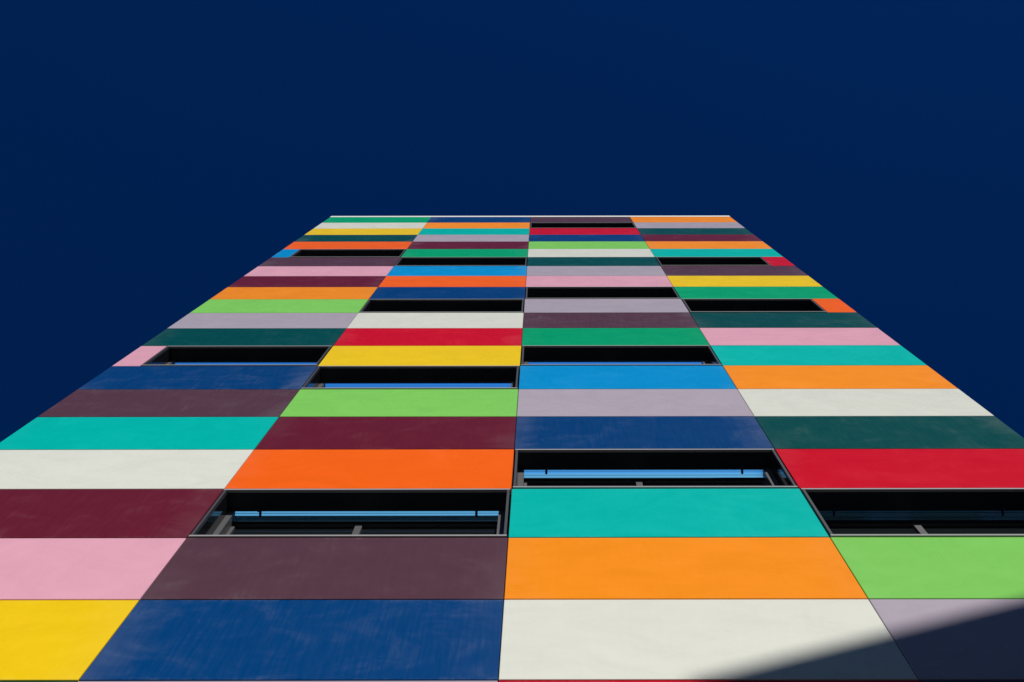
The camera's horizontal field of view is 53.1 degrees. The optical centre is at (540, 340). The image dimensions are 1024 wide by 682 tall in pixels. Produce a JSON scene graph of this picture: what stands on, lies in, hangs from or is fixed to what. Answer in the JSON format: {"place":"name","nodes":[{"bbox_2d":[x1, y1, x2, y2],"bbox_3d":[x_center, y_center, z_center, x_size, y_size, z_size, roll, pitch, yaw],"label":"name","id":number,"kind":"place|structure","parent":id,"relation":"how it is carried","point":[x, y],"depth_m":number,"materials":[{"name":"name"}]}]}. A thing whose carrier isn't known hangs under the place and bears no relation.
{"place":"outdoors","nodes":[
{"label":"outdoors","id":0,"kind":"place"},
{"bbox_2d":[0,216,1023,681],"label":"apartment tower","id":1,"kind":"structure","parent":0,"point":[530,448],"depth_m":7.93,"materials":[{"name":"multicoloured paint"}]},
{"bbox_2d":[141,346,331,366],"bbox_3d":[-3.385,0.337,11.562,1.913,0.837,0.375,0,-75,0],"label":"window","id":2,"kind":"structure","parent":1,"relation":"in","point":[170,355],"depth_m":11.91,"materials":[{"name":"black glass"}]},
{"bbox_2d":[290,249,405,257],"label":"window","id":3,"kind":"structure","parent":1,"relation":"in","point":[302,252],"depth_m":18.49,"materials":[{"name":"black glass"}]},
{"bbox_2d":[188,488,509,537],"bbox_3d":[-1.320,1.408,7.450,2.175,0.837,0.375,0,-75,0],"label":"window","id":4,"kind":"structure","parent":1,"relation":"in","point":[237,513],"depth_m":7.79,"materials":[{"name":"black glass"}]},
{"bbox_2d":[301,366,518,392],"bbox_3d":[-1.321,0.550,10.740,2.175,0.837,0.375,0,-75,0],"label":"window","id":5,"kind":"structure","parent":1,"relation":"in","point":[324,377],"depth_m":11.09,"materials":[{"name":"black glass"}]},
{"bbox_2d":[359,299,523,312],"bbox_3d":[-1.321,-0.309,14.029,2.175,0.837,0.375,0,-75,0],"label":"window","id":6,"kind":"structure","parent":1,"relation":"in","point":[372,305],"depth_m":14.39,"materials":[{"name":"black glass"}]},
{"bbox_2d":[394,257,526,265],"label":"window","id":7,"kind":"structure","parent":1,"relation":"in","point":[403,261],"depth_m":17.67,"materials":[{"name":"black glass"}]},
{"bbox_2d":[530,222,635,227],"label":"window","id":8,"kind":"structure","parent":1,"relation":"in","point":[533,224],"depth_m":21.78,"materials":[{"name":"black glass"}]},
{"bbox_2d":[525,287,679,298],"bbox_3d":[0.874,-0.526,14.852,2.177,0.837,0.375,0,-75,0],"label":"window","id":9,"kind":"structure","parent":1,"relation":"in","point":[531,292],"depth_m":15.21,"materials":[{"name":"black glass"}]},
{"bbox_2d":[521,345,721,365],"bbox_3d":[0.875,0.333,11.562,2.177,0.837,0.375,0,-75,0],"label":"window","id":10,"kind":"structure","parent":1,"relation":"in","point":[532,355],"depth_m":11.92,"materials":[{"name":"black glass"}]},
{"bbox_2d":[513,449,797,488],"bbox_3d":[0.876,1.191,8.272,2.177,0.837,0.375,0,-75,0],"label":"window","id":11,"kind":"structure","parent":1,"relation":"in","point":[534,468],"depth_m":8.62,"materials":[{"name":"black glass"}]},
{"bbox_2d":[655,257,770,265],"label":"window","id":12,"kind":"structure","parent":1,"relation":"in","point":[663,261],"depth_m":17.67,"materials":[{"name":"black glass"}]},
{"bbox_2d":[682,299,826,312],"bbox_3d":[2.889,-0.314,14.029,1.812,0.837,0.375,0,-75,0],"label":"window","id":13,"kind":"structure","parent":1,"relation":"in","point":[692,305],"depth_m":14.38,"materials":[{"name":"black glass"}]},
{"bbox_2d":[801,488,1023,537],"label":"window","id":14,"kind":"structure","parent":1,"relation":"in","point":[842,512],"depth_m":7.80,"materials":[{"name":"black glass"}]},
{"bbox_2d":[0,0,1023,441],"label":"sky","id":15,"kind":"structure","parent":0,"point":[155,154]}
]}

